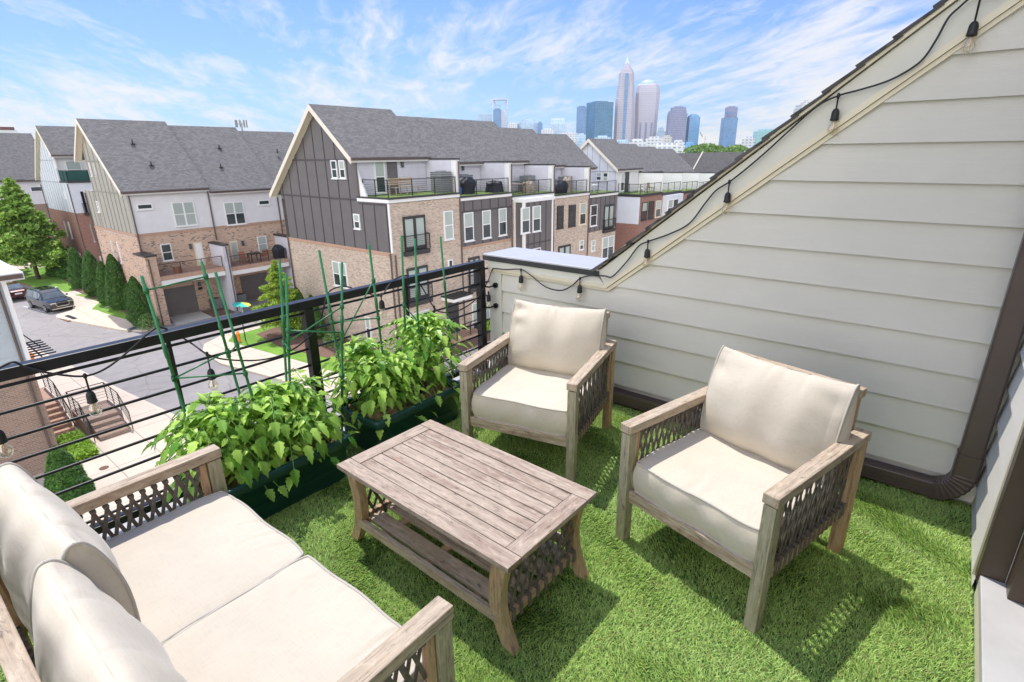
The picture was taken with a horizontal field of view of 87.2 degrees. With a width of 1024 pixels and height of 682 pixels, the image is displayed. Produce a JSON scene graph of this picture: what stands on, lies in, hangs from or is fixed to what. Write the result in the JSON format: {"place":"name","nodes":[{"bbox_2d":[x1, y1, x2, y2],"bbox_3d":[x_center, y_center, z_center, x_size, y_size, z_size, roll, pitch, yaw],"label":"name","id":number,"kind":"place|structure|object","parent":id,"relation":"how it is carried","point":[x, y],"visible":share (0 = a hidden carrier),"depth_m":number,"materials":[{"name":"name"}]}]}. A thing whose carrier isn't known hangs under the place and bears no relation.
{"place":"outdoors","nodes":[
{"label":"outdoors","id":0,"kind":"place"},
{"bbox_2d":[12,263,155,329],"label":"pavement","id":1,"kind":"structure","parent":0,"point":[84,311],"depth_m":43.73,"materials":[{"name":"concrete"}]},
{"bbox_2d":[135,312,162,330],"bbox_3d":[-27.074,-1.512,39.984,1.667,1.234,1.725,14,24,37],"label":"shrub","id":2,"kind":"object","parent":1,"relation":"on","point":[144,321],"visible":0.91,"depth_m":39.74,"materials":[{"name":"green plant"}]},
{"bbox_2d":[40,373,133,441],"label":"entry stairs","id":3,"kind":"structure","parent":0,"point":[100,422],"depth_m":25.15,"materials":[{"name":"concrete"}]},
{"bbox_2d":[28,348,185,525],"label":"pavement","id":4,"kind":"structure","parent":0,"point":[125,457],"depth_m":24.17,"materials":[{"name":"concrete"}]},
{"bbox_2d":[55,429,99,461],"bbox_3d":[-18.969,4.554,23.408,2.942,0.496,1.040,14,24,37],"label":"ground cover","id":5,"kind":"object","parent":4,"relation":"on","point":[82,450],"visible":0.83,"depth_m":23.06,"materials":[{"name":"green plant"}]},
{"bbox_2d":[98,307,128,318],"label":"lawn","id":6,"kind":"structure","parent":0,"point":[112,312],"depth_m":44.13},
{"bbox_2d":[6,281,340,422],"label":"road","id":7,"kind":"structure","parent":0,"point":[51,330],"depth_m":34.24,"materials":[{"name":"asphalt"}]},
{"bbox_2d":[6,282,27,298],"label":"parked car","id":8,"kind":"object","parent":7,"relation":"on","point":[16,289],"visible":0.42,"depth_m":48.48,"materials":[{"name":"red paint"}]},
{"bbox_2d":[0,133,54,237],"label":"townhouse row","id":9,"kind":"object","parent":7,"relation":"on","point":[17,157],"visible":0.23,"depth_m":73.02,"materials":[{"name":"grey brick"}]},
{"bbox_2d":[0,260,57,475],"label":"neighbour house","id":10,"kind":"structure","parent":7,"relation":"on","point":[13,346],"depth_m":20.73,"materials":[{"name":"brown brick"}]},
{"bbox_2d":[23,334,55,357],"bbox_3d":[-20.944,-0.229,23.210,2.760,1.436,1.141,14,24,37],"label":"slatted canopy","id":11,"kind":"object","parent":10,"relation":"attached to","point":[37,344],"visible":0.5,"depth_m":23.36,"materials":[{"name":"black metal"}]},
{"bbox_2d":[15,267,74,291],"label":"lawn","id":12,"kind":"structure","parent":7,"relation":"on","point":[45,280],"depth_m":55.89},
{"bbox_2d":[0,177,73,278],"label":"deciduous tree","id":13,"kind":"object","parent":12,"relation":"on","point":[26,229],"visible":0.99,"depth_m":53.93,"materials":[{"name":"green plant"}]},
{"bbox_2d":[66,247,87,288],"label":"arborvitae","id":14,"kind":"object","parent":12,"relation":"on","point":[74,262],"visible":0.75,"depth_m":51.82,"materials":[{"name":"green plant"}]},
{"bbox_2d":[25,285,74,312],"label":"parked car","id":15,"kind":"object","parent":7,"relation":"on","point":[47,298],"visible":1,"depth_m":45.23,"materials":[{"name":"grey paint"}]},
{"bbox_2d":[34,126,101,267],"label":"townhouse row","id":16,"kind":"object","parent":7,"relation":"on","point":[62,175],"visible":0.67,"depth_m":56.43,"materials":[{"name":"white"}]},
{"bbox_2d":[43,445,96,501],"bbox_3d":[-16.149,4.872,19.398,1.674,2.532,1.569,14,24,37],"label":"arborvitae","id":17,"kind":"object","parent":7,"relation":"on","point":[65,478],"visible":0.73,"depth_m":19.04,"materials":[{"name":"green plant"}]},
{"bbox_2d":[76,294,105,309],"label":"lawn","id":18,"kind":"structure","parent":7,"relation":"on","point":[98,306],"depth_m":46.65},
{"bbox_2d":[81,250,99,296],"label":"arborvitae","id":19,"kind":"object","parent":18,"relation":"on","point":[90,260],"visible":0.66,"depth_m":48.70,"materials":[{"name":"green plant"}]},
{"bbox_2d":[72,288,129,313],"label":"mulch bed","id":20,"kind":"object","parent":7,"relation":"on","point":[82,292],"visible":0.1,"depth_m":50.09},
{"bbox_2d":[95,260,111,305],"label":"arborvitae","id":21,"kind":"object","parent":20,"relation":"on","point":[100,278],"visible":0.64,"depth_m":45.63,"materials":[{"name":"green plant"}]},
{"bbox_2d":[104,253,126,310],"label":"arborvitae","id":22,"kind":"object","parent":20,"relation":"on","point":[116,283],"visible":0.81,"depth_m":44.16,"materials":[{"name":"green plant"}]},
{"bbox_2d":[125,276,151,325],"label":"arborvitae","id":23,"kind":"object","parent":20,"relation":"on","point":[136,307],"visible":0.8,"depth_m":40.09,"materials":[{"name":"green plant"}]},
{"bbox_2d":[27,346,182,419],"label":"kerb","id":24,"kind":"structure","parent":7,"relation":"on","point":[132,396],"depth_m":29.09,"materials":[{"name":"concrete"}]},
{"bbox_2d":[56,304,156,331],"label":"kerb","id":25,"kind":"structure","parent":7,"relation":"on","point":[99,325],"depth_m":41.07,"materials":[{"name":"concrete"}]},
{"bbox_2d":[74,118,293,325],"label":"townhouse row","id":26,"kind":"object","parent":7,"relation":"on","point":[163,198],"visible":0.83,"depth_m":43.65,"materials":[{"name":"white"}]},
{"bbox_2d":[160,243,174,261],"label":"window","id":27,"kind":"structure","parent":26,"relation":"in","point":[166,249],"depth_m":42.13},
{"bbox_2d":[163,284,198,316],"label":"garage door","id":28,"kind":"structure","parent":26,"relation":"in","point":[179,300],"depth_m":43.64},
{"bbox_2d":[171,201,198,227],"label":"window","id":29,"kind":"structure","parent":26,"relation":"in","point":[184,213],"depth_m":42.56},
{"bbox_2d":[193,242,205,265],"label":"balcony door","id":30,"kind":"structure","parent":26,"relation":"in","point":[198,248],"depth_m":43.95,"materials":[{"name":"beige paint"}]},
{"bbox_2d":[229,241,238,260],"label":"balcony door","id":31,"kind":"structure","parent":26,"relation":"in","point":[234,249],"depth_m":46.09,"materials":[{"name":"beige paint"}]},
{"bbox_2d":[223,201,246,225],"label":"window","id":32,"kind":"structure","parent":26,"relation":"in","point":[234,211],"depth_m":45.52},
{"bbox_2d":[240,272,268,300],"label":"garage door","id":33,"kind":"structure","parent":26,"relation":"in","point":[250,284],"depth_m":48.00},
{"bbox_2d":[203,326,335,397],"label":"kerb","id":34,"kind":"structure","parent":7,"relation":"on","point":[220,362],"depth_m":32.41,"materials":[{"name":"concrete"}]},
{"bbox_2d":[269,104,618,351],"bbox_3d":[-2.948,-10.351,44.970,13.922,15.892,28.190,14,24,37],"label":"townhouse row","id":35,"kind":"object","parent":7,"relation":"on","point":[340,166],"visible":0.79,"depth_m":36.05,"materials":[{"name":"white"}]},
{"bbox_2d":[331,261,348,288],"bbox_3d":[-11.455,-4.418,35.818,1.650,1.725,0.190,14,24,37],"label":"window","id":36,"kind":"structure","parent":35,"relation":"in","point":[336,266],"depth_m":35.80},
{"bbox_2d":[373,162,386,193],"bbox_3d":[-8.197,-10.173,33.391,0.190,2.007,0.875,14,24,37],"label":"window","id":37,"kind":"structure","parent":35,"relation":"in","point":[379,167],"depth_m":33.36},
{"bbox_2d":[386,162,398,192],"bbox_3d":[-7.585,-10.426,34.139,0.050,2.003,0.816,14,24,37],"label":"terrace door","id":38,"kind":"structure","parent":35,"relation":"in","point":[392,172],"depth_m":34.07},
{"bbox_2d":[402,214,426,250],"bbox_3d":[-5.938,-6.608,32.783,0.150,2.032,1.721,14,24,37],"label":"balcony door","id":39,"kind":"structure","parent":35,"relation":"in","point":[412,225],"depth_m":32.70,"materials":[{"name":"glass"}]},
{"bbox_2d":[406,265,429,300],"bbox_3d":[-5.915,-3.635,33.807,0.150,2.100,1.680,14,24,37],"label":"balcony door","id":40,"kind":"structure","parent":35,"relation":"in","point":[410,271],"depth_m":33.74,"materials":[{"name":"glass"}]},
{"bbox_2d":[430,171,451,192],"bbox_3d":[-4.570,-10.281,34.645,0.974,1.330,0.974,14,24,37],"label":"air conditioner","id":41,"kind":"object","parent":35,"relation":"on","point":[443,185],"visible":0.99,"depth_m":34.31,"materials":[{"name":"grey metal"}]},
{"bbox_2d":[443,210,454,240],"bbox_3d":[-4.110,-7.480,34.842,0.190,1.881,0.914,14,24,37],"label":"window","id":42,"kind":"structure","parent":35,"relation":"in","point":[447,215],"depth_m":34.81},
{"bbox_2d":[447,302,458,333],"bbox_3d":[-4.062,-1.611,36.918,0.070,2.200,1.150,14,24,37],"label":"front door","id":43,"kind":"structure","parent":35,"relation":"in","point":[451,315],"depth_m":36.90,"materials":[{"name":"metal"}]},
{"bbox_2d":[460,177,475,193],"bbox_3d":[-3.063,-10.726,37.006,0.804,1.144,1.556,14,24,37],"label":"covered grill","id":44,"kind":"object","parent":35,"relation":"on","point":[465,185],"visible":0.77,"depth_m":36.70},
{"bbox_2d":[463,212,474,242],"bbox_3d":[-2.922,-7.688,36.323,0.190,1.958,1.017,14,24,37],"label":"window","id":45,"kind":"structure","parent":35,"relation":"in","point":[468,218],"depth_m":36.30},
{"bbox_2d":[472,301,489,328],"bbox_3d":[-2.231,-1.520,39.288,0.190,2.923,1.996,14,24,37],"label":"window","id":46,"kind":"structure","parent":35,"relation":"in","point":[474,305],"depth_m":38.69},
{"bbox_2d":[482,210,491,239],"bbox_3d":[-1.793,-8.146,37.645,0.190,1.979,0.991,14,24,37],"label":"window","id":47,"kind":"structure","parent":35,"relation":"in","point":[486,215],"depth_m":37.63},
{"bbox_2d":[498,208,507,236],"bbox_3d":[-0.688,-8.602,38.934,0.190,1.987,0.988,14,24,37],"label":"window","id":48,"kind":"structure","parent":35,"relation":"in","point":[502,212],"depth_m":38.93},
{"bbox_2d":[520,207,530,234],"bbox_3d":[0.999,-8.834,39.464,0.190,1.915,1.050,14,24,37],"label":"window","id":49,"kind":"structure","parent":35,"relation":"in","point":[525,212],"depth_m":39.42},
{"bbox_2d":[513,195,554,251],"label":"bay window","id":50,"kind":"structure","parent":35,"relation":"in","point":[543,239],"depth_m":40.71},
{"bbox_2d":[532,205,540,232],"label":"window","id":51,"kind":"structure","parent":35,"relation":"in","point":[536,210],"depth_m":40.42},
{"bbox_2d":[556,205,563,229],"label":"window","id":52,"kind":"structure","parent":35,"relation":"in","point":[560,209],"depth_m":44.48,"materials":[{"name":"glass"}]},
{"bbox_2d":[568,204,575,227],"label":"window","id":53,"kind":"structure","parent":35,"relation":"in","point":[572,208],"depth_m":45.80,"materials":[{"name":"glass"}]},
{"bbox_2d":[579,202,586,225],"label":"window","id":54,"kind":"structure","parent":35,"relation":"in","point":[582,206],"depth_m":47.03,"materials":[{"name":"glass"}]},
{"bbox_2d":[590,204,597,226],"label":"window","id":55,"kind":"structure","parent":35,"relation":"in","point":[593,208],"depth_m":48.52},
{"bbox_2d":[601,235,613,257],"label":"window","id":56,"kind":"structure","parent":35,"relation":"in","point":[607,242],"depth_m":51.63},
{"bbox_2d":[603,204,614,229],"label":"balcony door","id":57,"kind":"structure","parent":35,"relation":"in","point":[608,209],"depth_m":50.60,"materials":[{"name":"glass"}]},
{"bbox_2d":[441,330,490,358],"bbox_3d":[3.345,-2.623,44.090,2.400,0.169,29.800,14,24,37],"label":"mulch bed","id":58,"kind":"object","parent":7,"relation":"on","point":[474,341],"depth_m":35.66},
{"bbox_2d":[580,138,714,251],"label":"townhouse row","id":59,"kind":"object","parent":7,"relation":"on","point":[672,177],"visible":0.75,"depth_m":58.27,"materials":[{"name":"white"}]},
{"bbox_2d":[661,193,683,216],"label":"bay window","id":60,"kind":"structure","parent":59,"relation":"in","point":[679,195],"depth_m":59.47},
{"bbox_2d":[678,151,744,173],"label":"townhouse row","id":61,"kind":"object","parent":7,"relation":"on","point":[715,162],"visible":0.03,"depth_m":79.76,"materials":[{"name":"grey brick"}]},
{"bbox_2d":[170,311,211,324],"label":"driveway","id":62,"kind":"structure","parent":0,"point":[186,318],"depth_m":42.95,"materials":[{"name":"concrete"}]},
{"bbox_2d":[229,326,352,374],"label":"lawn","id":63,"kind":"structure","parent":0,"point":[252,337],"depth_m":35.91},
{"bbox_2d":[252,260,301,334],"bbox_3d":[-16.036,-2.880,37.221,3.641,5.529,3.866,14,24,37],"label":"young tree","id":64,"kind":"object","parent":63,"relation":"on","point":[274,283],"visible":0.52,"depth_m":36.77,"materials":[{"name":"green plant"}]},
{"bbox_2d":[257,327,447,372],"bbox_3d":[-10.821,0.859,34.484,17.600,0.157,3.700,14,24,37],"label":"mulch bed","id":65,"kind":"object","parent":63,"relation":"on","point":[324,351],"visible":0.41,"depth_m":36.53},
{"bbox_2d":[289,286,303,334],"bbox_3d":[-15.112,-2.169,38.117,1.864,3.534,1.855,14,24,37],"label":"arborvitae","id":66,"kind":"object","parent":65,"relation":"on","point":[299,295],"visible":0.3,"depth_m":37.61,"materials":[{"name":"green plant"}]},
{"bbox_2d":[308,294,327,338],"bbox_3d":[-13.689,-1.657,37.066,1.768,3.230,1.715,14,24,37],"label":"arborvitae","id":67,"kind":"object","parent":65,"relation":"on","point":[317,314],"visible":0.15,"depth_m":36.89,"materials":[{"name":"green plant"}]},
{"bbox_2d":[321,333,344,347],"bbox_3d":[-12.022,-0.195,36.076,1.593,1.036,1.583,14,24,37],"label":"shrub","id":68,"kind":"object","parent":65,"relation":"on","point":[328,338],"visible":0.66,"depth_m":35.79,"materials":[{"name":"green plant"}]},
{"bbox_2d":[99,364,489,539],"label":"deck floor","id":69,"kind":"structure","parent":0,"point":[181,500],"depth_m":2.72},
{"bbox_2d":[0,260,497,533],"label":"metal railing","id":70,"kind":"object","parent":69,"relation":"on","point":[305,306],"visible":0.63,"depth_m":2.71,"materials":[{"name":"black metal"}]},
{"bbox_2d":[0,366,975,681],"bbox_3d":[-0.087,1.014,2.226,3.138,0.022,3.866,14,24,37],"label":"artificial turf","id":71,"kind":"structure","parent":69,"relation":"on","point":[850,572],"depth_m":2.17,"materials":[{"name":"plastic"}]},
{"bbox_2d":[0,444,454,681],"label":"sofa","id":72,"kind":"object","parent":71,"relation":"on","point":[426,630],"visible":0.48,"depth_m":1.42,"materials":[{"name":"brown wood"}]},
{"bbox_2d":[28,490,304,644],"bbox_3d":[-1.138,0.816,1.793,0.665,0.161,0.691,14,24,37],"label":"seat cushion","id":73,"kind":"object","parent":72,"relation":"on","point":[183,565],"visible":0.58,"depth_m":1.80,"materials":[{"name":"fabric"}]},
{"bbox_2d":[0,462,140,670],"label":"back cushion","id":74,"kind":"object","parent":73,"relation":"on","point":[39,523],"visible":0.59,"depth_m":1.42,"materials":[{"name":"fabric"}]},
{"bbox_2d":[114,555,423,681],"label":"seat cushion","id":75,"kind":"object","parent":72,"relation":"on","point":[307,618],"visible":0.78,"depth_m":1.51,"materials":[{"name":"fabric"}]},
{"bbox_2d":[29,558,187,681],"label":"back cushion","id":76,"kind":"object","parent":75,"relation":"on","point":[99,635],"visible":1,"depth_m":1.12,"materials":[{"name":"fabric"}]},
{"bbox_2d":[179,429,350,519],"bbox_3d":[-1.270,0.692,2.819,0.438,0.268,0.763,14,24,37],"label":"planter box","id":77,"kind":"object","parent":71,"relation":"on","point":[317,475],"visible":0.19,"depth_m":2.72,"materials":[{"name":"green plastic"}]},
{"bbox_2d":[140,261,269,452],"bbox_3d":[-1.441,0.163,2.558,0.199,1.042,0.380,14,24,37],"label":"tomato cage","id":78,"kind":"object","parent":77,"relation":"in","point":[146,291],"visible":0.71,"depth_m":2.50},
{"bbox_2d":[141,391,292,502],"bbox_3d":[-1.414,0.498,2.635,0.652,0.527,0.636,14,24,37],"label":"tomato plant","id":79,"kind":"object","parent":77,"relation":"in","point":[219,426],"visible":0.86,"depth_m":2.51,"materials":[{"name":"green plant"}]},
{"bbox_2d":[226,368,358,490],"bbox_3d":[-1.185,0.431,2.836,0.655,0.527,0.633,5,20,15],"label":"tomato plant","id":80,"kind":"object","parent":77,"relation":"in","point":[296,411],"visible":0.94,"depth_m":2.71,"materials":[{"name":"green plant"}]},
{"bbox_2d":[278,259,343,429],"bbox_3d":[-1.107,0.057,2.920,0.193,0.999,0.437,14,24,37],"label":"tomato cage","id":81,"kind":"object","parent":77,"relation":"in","point":[286,346],"visible":0.75,"depth_m":2.87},
{"bbox_2d":[335,374,459,449],"bbox_3d":[-0.704,0.457,3.478,0.438,0.268,0.733,14,24,37],"label":"planter box","id":82,"kind":"object","parent":71,"relation":"on","point":[366,437],"visible":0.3,"depth_m":3.28,"materials":[{"name":"green plastic"}]},
{"bbox_2d":[318,244,382,419],"bbox_3d":[-0.900,-0.034,3.123,0.310,1.032,0.063,-8,21,-21],"label":"tomato cage","id":83,"kind":"object","parent":82,"relation":"in","point":[332,321],"visible":0.64,"depth_m":3.08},
{"bbox_2d":[320,335,436,439],"bbox_3d":[-0.823,0.238,3.283,0.622,0.600,0.661,14,24,37],"label":"tomato plant","id":84,"kind":"object","parent":82,"relation":"in","point":[371,371],"visible":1,"depth_m":3.13,"materials":[{"name":"green plant"}]},
{"bbox_2d":[376,310,475,406],"bbox_3d":[-0.603,0.127,3.525,0.623,0.614,0.669,14,24,37],"label":"tomato plant","id":85,"kind":"object","parent":82,"relation":"in","point":[428,357],"visible":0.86,"depth_m":3.43,"materials":[{"name":"green plant"}]},
{"bbox_2d":[400,235,453,393],"bbox_3d":[-0.528,-0.182,3.528,0.123,1.041,0.436,14,24,37],"label":"tomato cage","id":86,"kind":"object","parent":82,"relation":"in","point":[416,292],"visible":0.52,"depth_m":3.38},
{"bbox_2d":[337,419,596,656],"bbox_3d":[-0.216,0.771,2.342,1.003,0.410,0.553,15,24,38],"label":"coffee table","id":87,"kind":"object","parent":71,"relation":"on","point":[500,516],"visible":1,"depth_m":2.19,"materials":[{"name":"brown wood"}]},
{"bbox_2d":[458,304,616,481],"bbox_3d":[0.181,0.260,3.245,0.701,0.777,0.766,8,21,24],"label":"armchair","id":88,"kind":"object","parent":71,"relation":"on","point":[603,359],"visible":0.55,"depth_m":3.06,"materials":[{"name":"brown wood"}]},
{"bbox_2d":[470,364,600,435],"bbox_3d":[0.166,0.312,3.230,0.628,0.155,0.667,8,21,24],"label":"seat cushion","id":89,"kind":"object","parent":88,"relation":"on","point":[527,398],"visible":0.67,"depth_m":3.02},
{"bbox_2d":[508,299,606,378],"bbox_3d":[0.266,-0.008,3.343,0.634,0.434,0.228,9,21,24],"label":"back cushion","id":90,"kind":"object","parent":89,"relation":"on","point":[561,340],"visible":0.81,"depth_m":3.27,"materials":[{"name":"fabric"}]},
{"bbox_2d":[615,350,871,634],"bbox_3d":[0.989,0.563,2.348,0.766,0.777,0.701,-14,24,-35],"label":"armchair","id":91,"kind":"object","parent":71,"relation":"on","point":[774,555],"visible":0.6,"depth_m":2.16,"materials":[{"name":"brown wood"}]},
{"bbox_2d":[631,428,835,562],"bbox_3d":[0.963,0.612,2.342,0.668,0.155,0.630,-14,23,-35],"label":"seat cushion","id":92,"kind":"object","parent":91,"relation":"on","point":[713,487],"visible":0.69,"depth_m":2.22,"materials":[{"name":"fabric"}]},
{"bbox_2d":[700,345,859,481],"bbox_3d":[1.146,0.315,2.389,0.227,0.434,0.634,-15,24,-36],"label":"back cushion","id":93,"kind":"object","parent":92,"relation":"on","point":[790,419],"visible":0.86,"depth_m":2.30,"materials":[{"name":"fabric"}]},
{"bbox_2d":[482,0,1023,681],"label":"townhouse","id":94,"kind":"structure","parent":69,"relation":"on","point":[874,242],"depth_m":2.68,"materials":[{"name":"paint"}]},
{"bbox_2d":[0,0,980,454],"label":"string lights","id":95,"kind":"object","parent":94,"relation":"hanging from","point":[834,118],"visible":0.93,"depth_m":2.69,"materials":[{"name":"black rubber"}]},
{"bbox_2d":[972,418,1023,603],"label":"door","id":96,"kind":"structure","parent":94,"relation":"in","point":[1004,531],"depth_m":2.00,"materials":[{"name":"paint"}]},
{"bbox_2d":[206,326,490,396],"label":"pavement","id":97,"kind":"structure","parent":0,"point":[274,367],"depth_m":33.44,"materials":[{"name":"concrete"}]},
{"bbox_2d":[387,177,418,194],"bbox_3d":[-6.629,-9.495,32.937,0.680,1.005,1.900,14,24,37],"label":"slatted bench","id":98,"kind":"object","parent":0,"point":[391,181],"visible":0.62,"depth_m":32.91,"materials":[{"name":"brown wood"}]},
{"bbox_2d":[0,0,939,144],"label":"sky","id":99,"kind":"structure","parent":0,"point":[210,63],"materials":[{"name":"blue"}]},
{"bbox_2d":[485,180,503,192],"bbox_3d":[-1.235,-11.091,38.498,1.058,0.821,1.294,14,24,37],"label":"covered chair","id":100,"kind":"object","parent":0,"point":[495,183],"visible":0.91,"depth_m":38.22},
{"label":"ground","id":101,"kind":"structure","parent":0,"visible":0},
{"bbox_2d":[492,99,507,127],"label":"skyscraper","id":102,"kind":"structure","parent":101,"relation":"on","point":[506,113],"depth_m":1438.49,"materials":[{"name":"grey"}]},
{"bbox_2d":[517,119,537,132],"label":"skyscraper","id":103,"kind":"structure","parent":101,"relation":"on","point":[527,124],"depth_m":1237.69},
{"bbox_2d":[549,119,566,133],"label":"skyscraper","id":104,"kind":"structure","parent":101,"relation":"on","point":[558,128],"depth_m":1261.04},
{"bbox_2d":[576,106,586,134],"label":"skyscraper","id":105,"kind":"structure","parent":101,"relation":"on","point":[581,119],"depth_m":1340.65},
{"bbox_2d":[586,101,613,139],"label":"skyscraper","id":106,"kind":"structure","parent":101,"relation":"on","point":[599,119],"depth_m":1315.38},
{"bbox_2d":[613,57,634,141],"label":"skyscraper","id":107,"kind":"structure","parent":101,"relation":"on","point":[624,113],"depth_m":1332.26,"materials":[{"name":"glass"}]},
{"bbox_2d":[635,79,659,140],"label":"skyscraper","id":108,"kind":"structure","parent":101,"relation":"on","point":[647,98],"depth_m":1347.46,"materials":[{"name":"stone"}]},
{"bbox_2d":[649,143,684,152],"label":"office block","id":109,"kind":"structure","parent":101,"relation":"on","point":[676,147],"depth_m":562.39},
{"bbox_2d":[666,109,687,141],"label":"skyscraper","id":110,"kind":"structure","parent":101,"relation":"on","point":[676,124],"depth_m":1268.43,"materials":[{"name":"stone"}]},
{"bbox_2d":[685,114,699,144],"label":"skyscraper","id":111,"kind":"structure","parent":101,"relation":"on","point":[692,127],"depth_m":1298.38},
{"bbox_2d":[680,144,712,152],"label":"broadleaf tree","id":112,"kind":"object","parent":101,"relation":"on","point":[700,148],"visible":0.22,"depth_m":265.88,"materials":[{"name":"green plant"}]},
{"bbox_2d":[719,112,737,147],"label":"skyscraper","id":113,"kind":"structure","parent":101,"relation":"on","point":[728,131],"depth_m":1234.05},
{"bbox_2d":[753,129,772,144],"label":"skyscraper","id":114,"kind":"structure","parent":101,"relation":"on","point":[758,135],"depth_m":762.24,"materials":[{"name":"teal glass"}]},
{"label":"mulch bed","id":115,"kind":"structure","parent":0,"visible":0},
{"bbox_2d":[55,249,72,278],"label":"arborvitae","id":116,"kind":"object","parent":115,"relation":"on","point":[62,270],"visible":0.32,"depth_m":56.04,"materials":[{"name":"green plant"}]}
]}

